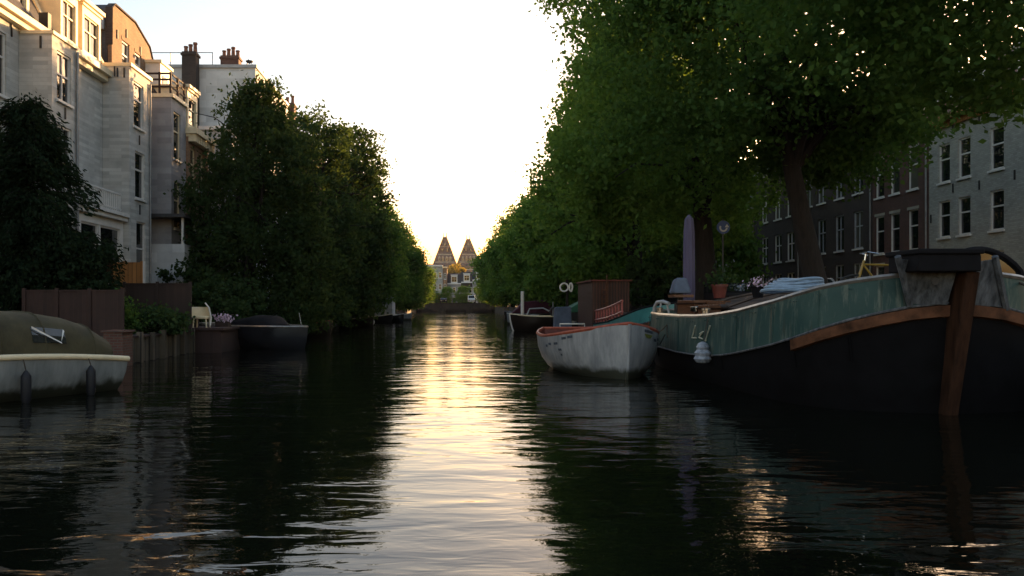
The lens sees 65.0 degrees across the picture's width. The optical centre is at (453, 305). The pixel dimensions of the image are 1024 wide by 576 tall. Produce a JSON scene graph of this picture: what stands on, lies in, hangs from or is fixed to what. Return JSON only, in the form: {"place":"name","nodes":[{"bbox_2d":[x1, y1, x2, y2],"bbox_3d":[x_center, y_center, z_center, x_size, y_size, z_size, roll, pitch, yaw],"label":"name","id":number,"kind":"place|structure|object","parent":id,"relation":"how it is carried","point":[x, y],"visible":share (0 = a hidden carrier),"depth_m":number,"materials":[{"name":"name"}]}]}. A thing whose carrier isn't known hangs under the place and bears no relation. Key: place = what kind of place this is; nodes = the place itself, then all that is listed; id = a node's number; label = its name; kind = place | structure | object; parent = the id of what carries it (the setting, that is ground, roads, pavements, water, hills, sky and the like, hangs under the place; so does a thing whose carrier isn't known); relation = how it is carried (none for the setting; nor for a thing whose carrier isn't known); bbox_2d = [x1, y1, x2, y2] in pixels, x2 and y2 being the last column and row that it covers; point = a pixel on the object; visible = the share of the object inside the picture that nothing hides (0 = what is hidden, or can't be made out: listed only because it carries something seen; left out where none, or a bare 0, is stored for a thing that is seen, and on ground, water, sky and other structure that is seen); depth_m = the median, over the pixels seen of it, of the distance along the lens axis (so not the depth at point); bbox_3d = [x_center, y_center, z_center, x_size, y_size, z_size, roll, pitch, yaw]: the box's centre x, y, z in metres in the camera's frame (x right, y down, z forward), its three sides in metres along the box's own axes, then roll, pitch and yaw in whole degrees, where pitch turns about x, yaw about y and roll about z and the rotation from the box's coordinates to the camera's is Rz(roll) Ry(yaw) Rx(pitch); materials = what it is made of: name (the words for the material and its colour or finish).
{"place":"outdoors","nodes":[
{"label":"outdoors","id":0,"kind":"place"},
{"bbox_2d":[429,232,517,305],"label":"museum building","id":1,"kind":"structure","parent":0,"point":[444,257],"depth_m":381.67,"materials":[{"name":"brick"}]},
{"bbox_2d":[0,311,1023,575],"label":"water","id":2,"kind":"structure","parent":0,"point":[454,443],"depth_m":8.07,"materials":[{"name":"black liquid"}]},
{"bbox_2d":[0,311,129,402],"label":"cabin boat","id":3,"kind":"object","parent":2,"relation":"on","point":[55,353],"visible":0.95,"depth_m":14.63,"materials":[{"name":"white plastic"}]},
{"bbox_2d":[21,359,31,402],"bbox_3d":[-7.442,1.288,13.934,0.166,0.863,0.166,0,0,-18],"label":"boat fender","id":4,"kind":"object","parent":3,"relation":"hanging from","point":[26,386],"visible":0.9,"depth_m":13.87,"materials":[{"name":"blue rubber"}]},
{"bbox_2d":[86,359,95,394],"bbox_3d":[-6.852,1.325,15.128,0.165,0.790,0.165,0,0,-16],"label":"boat fender","id":5,"kind":"object","parent":3,"relation":"hanging from","point":[90,380],"visible":0.89,"depth_m":15.07,"materials":[{"name":"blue rubber"}]},
{"bbox_2d":[101,330,134,365],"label":"brick pier","id":6,"kind":"structure","parent":2,"relation":"in","point":[120,342],"depth_m":22.00,"materials":[{"name":"red brick"}]},
{"bbox_2d":[192,317,239,352],"bbox_3d":[-9.450,1.275,30.000,2.500,1.650,3.000,0,0,0],"label":"red pontoon","id":7,"kind":"object","parent":2,"relation":"on","point":[212,339],"visible":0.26,"depth_m":28.60,"materials":[{"name":"brown wood"}]},
{"bbox_2d":[192,302,211,327],"bbox_3d":[-9.241,0.363,29.291,0.716,0.918,0.645,0,0,-24],"label":"wicker chair","id":8,"kind":"object","parent":7,"relation":"on","point":[201,313],"visible":0.92,"depth_m":29.45,"materials":[{"name":"beige wicker"}]},
{"bbox_2d":[212,311,237,326],"bbox_3d":[-8.783,0.517,30.342,1.189,0.600,0.914,0,0,0],"label":"flower trough","id":9,"kind":"object","parent":7,"relation":"on","point":[225,322],"visible":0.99,"depth_m":30.22,"materials":[{"name":"pink plant"}]},
{"bbox_2d":[199,313,308,349],"bbox_3d":[-7.731,1.148,31.803,4.983,1.705,2.330,0,0,29],"label":"navy sloop","id":10,"kind":"object","parent":2,"relation":"on","point":[267,332],"visible":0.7,"depth_m":30.58,"materials":[{"name":"metal"}]},
{"bbox_2d":[509,307,554,330],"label":"black sloop","id":11,"kind":"object","parent":2,"relation":"on","point":[521,322],"visible":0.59,"depth_m":51.96,"materials":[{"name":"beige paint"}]},
{"bbox_2d":[511,300,553,314],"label":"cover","id":12,"kind":"object","parent":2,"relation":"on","point":[531,304],"visible":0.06,"depth_m":72.44,"materials":[{"name":"red fabric"}]},
{"bbox_2d":[553,307,571,326],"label":"canvas box","id":13,"kind":"object","parent":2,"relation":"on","point":[562,314],"visible":0.56,"depth_m":45.45,"materials":[{"name":"blue fabric"}]},
{"bbox_2d":[536,322,659,379],"bbox_3d":[3.699,1.188,20.533,2.934,1.623,4.954,0,0,0],"label":"white sloop","id":14,"kind":"object","parent":2,"relation":"on","point":[625,350],"visible":0.81,"depth_m":18.67,"materials":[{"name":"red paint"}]},
{"bbox_2d":[576,275,676,326],"bbox_3d":[8.572,0.425,36.631,3.904,3.750,16.061,0,0,0],"label":"sailing barge","id":15,"kind":"object","parent":2,"relation":"on","point":[603,302],"visible":0.41,"depth_m":38.60,"materials":[{"name":"teal paint"}]},
{"bbox_2d":[649,249,1023,414],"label":"sailing barge","id":16,"kind":"object","parent":2,"relation":"on","point":[938,331],"visible":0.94,"depth_m":12.68,"materials":[{"name":"teal paint"}]},
{"bbox_2d":[668,278,693,312],"bbox_3d":[5.970,-0.059,21.000,0.500,1.317,0.600,0,0,0],"label":"outboard motor","id":17,"kind":"object","parent":16,"relation":"attached to","point":[680,287],"visible":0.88,"depth_m":20.81,"materials":[{"name":"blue plastic"}]},
{"bbox_2d":[683,215,694,299],"bbox_3d":[6.450,-0.910,21.900,0.560,3.120,0.560,0,0,0],"label":"closed parasol","id":18,"kind":"object","parent":16,"relation":"on","point":[689,253],"visible":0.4,"depth_m":21.78,"materials":[{"name":"purple fabric"}]},
{"bbox_2d":[676,300,713,313],"bbox_3d":[6.050,0.240,20.000,0.560,0.720,1.160,0,0,-6],"label":"wooden crate","id":19,"kind":"object","parent":16,"relation":"on","point":[683,306],"visible":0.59,"depth_m":19.86,"materials":[{"name":"brown wood"}]},
{"bbox_2d":[694,318,711,363],"bbox_3d":[5.330,0.764,17.100,0.380,0.972,0.380,0,0,0],"label":"boat fender","id":20,"kind":"object","parent":16,"relation":"hanging from","point":[702,352],"visible":1,"depth_m":16.99,"materials":[{"name":"plastic"}]},
{"bbox_2d":[698,263,744,297],"bbox_3d":[7.055,-0.644,20.841,1.162,0.928,0.997,0,0,0],"label":"flower pot","id":21,"kind":"object","parent":16,"relation":"on","point":[719,289],"visible":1,"depth_m":20.78,"materials":[{"name":"red paint"}]},
{"bbox_2d":[740,275,771,297],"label":"potted flowers","id":22,"kind":"object","parent":16,"relation":"on","point":[756,293],"visible":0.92,"depth_m":17.52,"materials":[{"name":"pink plant"}]},
{"bbox_2d":[760,277,824,293],"bbox_3d":[6.950,-0.400,16.400,1.310,0.344,0.824,0,0,0],"label":"tarpaulin","id":23,"kind":"object","parent":16,"relation":"on","point":[782,285],"visible":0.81,"depth_m":16.09,"materials":[{"name":"blue fabric"}]},
{"bbox_2d":[839,251,892,280],"bbox_3d":[7.301,-0.391,13.576,1.588,1.020,0.520,0,0,0],"label":"bicycle","id":24,"kind":"object","parent":16,"relation":"on","point":[863,264],"visible":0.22,"depth_m":13.58,"materials":[{"name":"yellow metal"}]},
{"bbox_2d":[965,246,1023,275],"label":"sprayhood","id":25,"kind":"object","parent":16,"relation":"attached to","point":[1009,264],"visible":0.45,"depth_m":13.18,"materials":[{"name":"fabric"}]},
{"bbox_2d":[90,0,1023,263],"label":"sky","id":26,"kind":"structure","parent":0,"point":[455,89],"materials":[{"name":"white"}]},
{"bbox_2d":[754,169,799,286],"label":"dark brick house","id":27,"kind":"structure","parent":0,"point":[777,231],"depth_m":61.57,"materials":[{"name":"black brick"}]},
{"bbox_2d":[773,235,781,263],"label":"window","id":28,"kind":"structure","parent":27,"relation":"in","point":[778,237],"depth_m":61.82,"materials":[{"name":"white paint"}]},
{"bbox_2d":[785,232,794,261],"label":"window","id":29,"kind":"structure","parent":27,"relation":"in","point":[790,235],"depth_m":59.44,"materials":[{"name":"white paint"}]},
{"bbox_2d":[800,84,895,281],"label":"dark brick house","id":30,"kind":"structure","parent":0,"point":[844,232],"depth_m":51.16,"materials":[{"name":"black brick"}]},
{"bbox_2d":[819,219,825,254],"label":"window","id":31,"kind":"structure","parent":30,"relation":"in","point":[822,223],"depth_m":54.44,"materials":[{"name":"grey paint"}]},
{"bbox_2d":[833,215,843,252],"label":"window","id":32,"kind":"structure","parent":30,"relation":"in","point":[839,219],"depth_m":51.82,"materials":[{"name":"grey paint"}]},
{"bbox_2d":[852,210,863,250],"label":"window","id":33,"kind":"structure","parent":30,"relation":"in","point":[858,216],"depth_m":49.61,"materials":[{"name":"grey paint"}]},
{"bbox_2d":[873,91,946,275],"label":"red brick house","id":34,"kind":"structure","parent":0,"point":[900,217],"depth_m":44.63,"materials":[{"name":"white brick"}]},
{"bbox_2d":[873,213,884,255],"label":"window","id":35,"kind":"structure","parent":34,"relation":"in","point":[880,220],"depth_m":47.04,"materials":[{"name":"white paint"}]},
{"bbox_2d":[888,151,899,196],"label":"window","id":36,"kind":"structure","parent":34,"relation":"in","point":[895,190],"depth_m":45.36,"materials":[{"name":"white paint"}]},
{"bbox_2d":[889,209,899,251],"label":"window","id":37,"kind":"structure","parent":34,"relation":"in","point":[895,218],"depth_m":45.46,"materials":[{"name":"white paint"}]},
{"bbox_2d":[906,143,918,191],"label":"window","id":38,"kind":"structure","parent":34,"relation":"in","point":[913,177],"depth_m":43.59,"materials":[{"name":"white paint"}]},
{"bbox_2d":[907,205,918,249],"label":"window","id":39,"kind":"structure","parent":34,"relation":"in","point":[913,214],"depth_m":43.68,"materials":[{"name":"white paint"}]},
{"bbox_3d":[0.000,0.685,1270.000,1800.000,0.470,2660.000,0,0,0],"label":"ground","id":40,"kind":"structure","parent":0,"visible":0},
{"bbox_2d":[0,0,78,286],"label":"row house","id":41,"kind":"structure","parent":40,"relation":"on","point":[39,54],"depth_m":28.90,"materials":[{"name":"white paint"}]},
{"bbox_2d":[0,32,9,100],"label":"window","id":42,"kind":"structure","parent":41,"relation":"in","point":[2,37],"depth_m":28.03,"materials":[{"name":"white paint"}]},
{"bbox_2d":[56,51,73,108],"bbox_3d":[-14.525,-8.400,29.810,0.230,1.900,1.220,0,0,0],"label":"window","id":43,"kind":"structure","parent":41,"relation":"in","point":[63,62],"depth_m":29.97,"materials":[{"name":"white glass"}]},
{"bbox_2d":[0,89,127,329],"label":"yew tree","id":44,"kind":"object","parent":40,"relation":"on","point":[33,149],"visible":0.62,"depth_m":25.39,"materials":[{"name":"green plant"}]},
{"bbox_2d":[0,231,130,310],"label":"garden shrub","id":45,"kind":"object","parent":40,"relation":"on","point":[78,275],"visible":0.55,"depth_m":24.46,"materials":[{"name":"green plant"}]},
{"bbox_2d":[22,288,124,335],"bbox_3d":[-11.200,0.250,23.605,3.000,1.500,0.130,0,0,0],"label":"plank fence","id":46,"kind":"object","parent":40,"relation":"on","point":[97,311],"visible":0.64,"depth_m":23.60,"materials":[{"name":"brown wood"}]},
{"bbox_2d":[37,0,152,289],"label":"row house","id":47,"kind":"structure","parent":40,"relation":"on","point":[115,130],"depth_m":35.80,"materials":[{"name":"white paint"}]},
{"bbox_2d":[81,221,97,248],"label":"window","id":48,"kind":"structure","parent":47,"relation":"in","point":[94,227],"depth_m":32.70,"materials":[{"name":"white paint"}]},
{"bbox_2d":[101,225,118,282],"bbox_3d":[-14.850,-2.100,34.450,0.080,2.500,2.000,0,0,0],"label":"window","id":49,"kind":"structure","parent":47,"relation":"in","point":[110,233],"depth_m":34.70,"materials":[{"name":"white paint"}]},
{"bbox_2d":[133,82,145,132],"bbox_3d":[-14.525,-9.125,36.875,0.230,2.150,1.290,0,0,0],"label":"window","id":50,"kind":"structure","parent":47,"relation":"in","point":[137,125],"depth_m":37.04,"materials":[{"name":"glass"}]},
{"bbox_2d":[136,221,143,261],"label":"window","id":51,"kind":"structure","parent":47,"relation":"in","point":[139,226],"depth_m":37.29,"materials":[{"name":"white paint"}]},
{"bbox_2d":[134,151,146,202],"bbox_3d":[-14.525,-5.925,37.025,0.230,2.250,1.290,0,0,0],"label":"window","id":52,"kind":"structure","parent":47,"relation":"in","point":[139,158],"depth_m":37.29,"materials":[{"name":"white glass"}]},
{"bbox_2d":[96,3,153,71],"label":"gable house","id":53,"kind":"structure","parent":40,"relation":"on","point":[123,38],"depth_m":39.54,"materials":[{"name":"brick"}]},
{"bbox_2d":[113,261,142,287],"bbox_3d":[-14.410,-0.500,35.005,1.680,2.840,0.130,0,0,0],"label":"plank screen","id":54,"kind":"object","parent":40,"relation":"on","point":[133,271],"visible":0.26,"depth_m":35.00,"materials":[{"name":"orange wood"}]},
{"bbox_2d":[115,288,153,333],"bbox_3d":[-10.368,0.218,24.804,1.920,1.492,1.520,0,0,0],"label":"garden shrub","id":55,"kind":"object","parent":40,"relation":"on","point":[129,320],"visible":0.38,"depth_m":24.74,"materials":[{"name":"green plant"}]},
{"bbox_2d":[123,282,191,330],"bbox_3d":[-10.350,0.050,28.005,2.400,1.740,0.130,0,0,0],"label":"plank fence","id":56,"kind":"object","parent":40,"relation":"on","point":[175,295],"visible":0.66,"depth_m":28.00,"materials":[{"name":"brown wood"}]},
{"bbox_2d":[124,297,204,334],"bbox_3d":[-9.827,0.357,26.270,3.134,1.292,2.684,0,0,0],"label":"garden shrub","id":57,"kind":"object","parent":40,"relation":"on","point":[170,321],"visible":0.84,"depth_m":25.82,"materials":[{"name":"green plant"}]},
{"bbox_2d":[145,59,218,282],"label":"terrace house","id":58,"kind":"structure","parent":40,"relation":"on","point":[168,133],"depth_m":40.00,"materials":[{"name":"grey paint"}]},
{"bbox_2d":[174,183,180,231],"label":"window","id":59,"kind":"structure","parent":58,"relation":"in","point":[176,209],"depth_m":40.98,"materials":[{"name":"beige paint"}]},
{"bbox_2d":[173,112,182,163],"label":"window","id":60,"kind":"structure","parent":58,"relation":"in","point":[176,117],"depth_m":41.09,"materials":[{"name":"glass"}]},
{"bbox_2d":[151,84,217,321],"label":"building","id":61,"kind":"structure","parent":40,"relation":"on","point":[198,140],"depth_m":42.98,"materials":[{"name":"white paint"}]},
{"bbox_2d":[155,256,226,321],"bbox_3d":[-12.373,-0.655,38.055,3.780,3.297,4.392,0,0,-32],"label":"garden shrub","id":62,"kind":"object","parent":40,"relation":"on","point":[190,277],"visible":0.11,"depth_m":37.79,"materials":[{"name":"green plant"}]},
{"bbox_2d":[198,126,239,285],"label":"house","id":63,"kind":"structure","parent":40,"relation":"on","point":[202,128],"depth_m":48.00,"materials":[{"name":"white paint"}]},
{"bbox_2d":[152,42,288,314],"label":"tall house","id":64,"kind":"structure","parent":40,"relation":"on","point":[193,72],"depth_m":55.00,"materials":[{"name":"grey paint"}]},
{"bbox_2d":[192,273,252,321],"bbox_3d":[-10.204,-0.195,34.671,2.746,2.421,3.262,0,0,-41],"label":"garden shrub","id":65,"kind":"object","parent":40,"relation":"on","point":[202,294],"visible":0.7,"depth_m":34.32,"materials":[{"name":"green plant"}]},
{"bbox_2d":[204,270,272,319],"bbox_3d":[-10.420,-0.325,37.254,3.850,2.688,3.812,0,0,0],"label":"garden shrub","id":66,"kind":"object","parent":40,"relation":"on","point":[240,290],"visible":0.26,"depth_m":36.66,"materials":[{"name":"green plant"}]},
{"bbox_2d":[199,102,283,267],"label":"garden tree","id":67,"kind":"object","parent":40,"relation":"on","point":[216,176],"visible":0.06,"depth_m":44.74,"materials":[{"name":"green plant"}]},
{"bbox_2d":[163,70,358,333],"bbox_3d":[-9.803,-5.287,40.728,9.841,13.714,8.352,0,0,0],"label":"willow tree","id":68,"kind":"object","parent":40,"relation":"on","point":[246,238],"visible":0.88,"depth_m":39.97,"materials":[{"name":"green plant"}]},
{"bbox_2d":[133,309,415,362],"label":"timber quay","id":69,"kind":"structure","parent":40,"relation":"on","point":[154,345],"depth_m":25.50,"materials":[{"name":"brown wood"}]},
{"bbox_2d":[262,99,377,328],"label":"tree","id":70,"kind":"object","parent":40,"relation":"on","point":[347,217],"visible":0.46,"depth_m":51.48,"materials":[{"name":"green plant"}]},
{"bbox_2d":[306,122,402,323],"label":"tree","id":71,"kind":"object","parent":40,"relation":"on","point":[379,249],"visible":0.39,"depth_m":62.21,"materials":[{"name":"green plant"}]},
{"bbox_2d":[337,177,407,316],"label":"tree","id":72,"kind":"object","parent":40,"relation":"on","point":[396,237],"visible":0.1,"depth_m":78.78,"materials":[{"name":"green plant"}]},
{"bbox_2d":[375,196,416,312],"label":"tree","id":73,"kind":"object","parent":40,"relation":"on","point":[409,279],"visible":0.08,"depth_m":99.46,"materials":[{"name":"green plant"}]},
{"bbox_2d":[386,214,430,313],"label":"tree","id":74,"kind":"object","parent":40,"relation":"on","point":[417,258],"visible":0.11,"depth_m":124.17,"materials":[{"name":"green plant"}]},
{"bbox_2d":[403,229,432,311],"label":"tree","id":75,"kind":"object","parent":40,"relation":"on","point":[414,305],"visible":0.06,"depth_m":150.83,"materials":[{"name":"green plant"}]},
{"bbox_2d":[413,245,438,308],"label":"tree","id":76,"kind":"object","parent":40,"relation":"on","point":[431,274],"visible":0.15,"depth_m":184.72,"materials":[{"name":"green plant"}]},
{"bbox_2d":[429,265,442,302],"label":"white house","id":77,"kind":"structure","parent":40,"relation":"on","point":[439,283],"depth_m":226.00,"materials":[{"name":"paint"}]},
{"bbox_2d":[435,286,454,302],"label":"quay tree","id":78,"kind":"object","parent":40,"relation":"on","point":[447,294],"visible":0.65,"depth_m":213.16,"materials":[{"name":"green plant"}]},
{"bbox_2d":[447,273,460,302],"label":"end house","id":79,"kind":"structure","parent":40,"relation":"on","point":[454,281],"depth_m":228.07,"materials":[{"name":"grey paint"}]},
{"bbox_2d":[416,300,502,311],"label":"bridge","id":80,"kind":"structure","parent":40,"relation":"on","point":[465,306],"depth_m":201.00,"materials":[{"name":"brick"}]},
{"bbox_2d":[452,285,471,302],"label":"quay tree","id":81,"kind":"object","parent":40,"relation":"on","point":[462,297],"visible":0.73,"depth_m":211.67,"materials":[{"name":"green plant"}]},
{"bbox_2d":[461,272,471,294],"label":"end house","id":82,"kind":"structure","parent":40,"relation":"on","point":[466,278],"depth_m":228.01,"materials":[{"name":"brick"}]},
{"bbox_2d":[467,224,516,308],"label":"quay tree","id":83,"kind":"object","parent":40,"relation":"on","point":[480,270],"visible":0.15,"depth_m":161.52,"materials":[{"name":"green plant"}]},
{"bbox_2d":[478,204,521,305],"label":"quay tree","id":84,"kind":"object","parent":40,"relation":"on","point":[492,259],"visible":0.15,"depth_m":116.23,"materials":[{"name":"green plant"}]},
{"bbox_2d":[483,207,516,309],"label":"quay tree","id":85,"kind":"object","parent":40,"relation":"on","point":[502,222],"visible":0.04,"depth_m":134.37,"materials":[{"name":"green plant"}]},
{"bbox_2d":[499,185,538,304],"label":"quay tree","id":86,"kind":"object","parent":40,"relation":"on","point":[508,291],"visible":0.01,"depth_m":96.24,"materials":[{"name":"green plant"}]},
{"bbox_2d":[489,188,576,302],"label":"quay tree","id":87,"kind":"object","parent":40,"relation":"on","point":[509,251],"visible":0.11,"depth_m":82.00,"materials":[{"name":"green plant"}]},
{"bbox_2d":[495,307,629,320],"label":"quay wall","id":88,"kind":"structure","parent":40,"relation":"on","point":[574,315],"depth_m":138.95,"materials":[{"name":"brick"}]},
{"bbox_2d":[506,141,621,306],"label":"quay tree","id":89,"kind":"object","parent":40,"relation":"on","point":[545,277],"visible":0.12,"depth_m":65.46,"materials":[{"name":"green plant"}]},
{"bbox_2d":[569,268,617,302],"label":"garden shrub","id":90,"kind":"object","parent":40,"relation":"on","point":[573,295],"visible":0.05,"depth_m":59.31,"materials":[{"name":"green plant"}]},
{"bbox_2d":[591,126,776,288],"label":"quay tree","id":91,"kind":"object","parent":40,"relation":"on","point":[740,254],"visible":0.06,"depth_m":58.35,"materials":[{"name":"green plant"}]},
{"bbox_2d":[717,219,729,283],"bbox_3d":[11.000,-1.525,32.627,0.540,3.950,0.115,0,0,0],"label":"road sign","id":92,"kind":"object","parent":40,"relation":"on","point":[723,227],"visible":0.9,"depth_m":32.58,"materials":[{"name":"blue metal"}]},
{"bbox_2d":[566,0,1004,283],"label":"quay tree","id":93,"kind":"object","parent":40,"relation":"on","point":[830,134],"visible":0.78,"depth_m":26.99,"materials":[{"name":"green plant"}]},
{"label":"pavement","id":94,"kind":"structure","parent":0,"visible":0},
{"bbox_2d":[929,47,1023,269],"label":"white brick house","id":95,"kind":"structure","parent":94,"relation":"on","point":[976,192],"depth_m":38.01,"materials":[{"name":"brick"}]},
{"bbox_2d":[936,143,950,185],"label":"window","id":96,"kind":"structure","parent":95,"relation":"in","point":[945,160],"depth_m":40.84,"materials":[{"name":"glass"}]},
{"bbox_2d":[936,200,950,239],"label":"window","id":97,"kind":"structure","parent":95,"relation":"in","point":[945,205],"depth_m":40.84,"materials":[{"name":"white paint"}]},
{"bbox_2d":[955,136,970,180],"bbox_3d":[25.025,-7.175,39.150,0.230,2.050,1.090,0,0,0],"label":"window","id":98,"kind":"structure","parent":95,"relation":"in","point":[964,143],"depth_m":39.31,"materials":[{"name":"white glass"}]},
{"bbox_2d":[955,196,970,237],"bbox_3d":[25.025,-4.325,39.150,0.230,1.950,1.090,0,0,0],"label":"window","id":99,"kind":"structure","parent":95,"relation":"in","point":[964,202],"depth_m":39.31,"materials":[{"name":"white paint"}]},
{"bbox_2d":[987,126,1004,172],"bbox_3d":[25.025,-7.175,36.800,0.230,2.050,1.090,0,0,0],"label":"window","id":100,"kind":"structure","parent":95,"relation":"in","point":[997,138],"depth_m":36.93,"materials":[{"name":"glass"}]},
{"bbox_2d":[987,189,1004,232],"bbox_3d":[25.025,-4.325,36.800,0.230,1.950,1.090,0,0,0],"label":"window","id":101,"kind":"structure","parent":95,"relation":"in","point":[997,196],"depth_m":36.93,"materials":[{"name":"white paint"}]},
{"label":"street","id":102,"kind":"structure","parent":0,"visible":0},
{"bbox_2d":[515,11,714,310],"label":"quay tree","id":103,"kind":"object","parent":102,"relation":"on","point":[583,252],"visible":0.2,"depth_m":51.34,"materials":[{"name":"green plant"}]},
{"bbox_2d":[527,0,843,299],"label":"quay tree","id":104,"kind":"object","parent":102,"relation":"on","point":[599,177],"visible":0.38,"depth_m":38.13,"materials":[{"name":"green plant"}]},
{"bbox_2d":[704,283,754,299],"bbox_3d":[12.600,-0.285,36.485,1.810,1.469,4.230,0,0,0],"label":"parked car","id":105,"kind":"object","parent":102,"relation":"on","point":[735,289],"visible":0.09,"depth_m":35.62,"materials":[{"name":"metal"}]},
{"bbox_2d":[702,0,1023,143],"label":"quay tree","id":106,"kind":"object","parent":102,"relation":"on","point":[946,48],"visible":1,"depth_m":18.25,"materials":[{"name":"green plant"}]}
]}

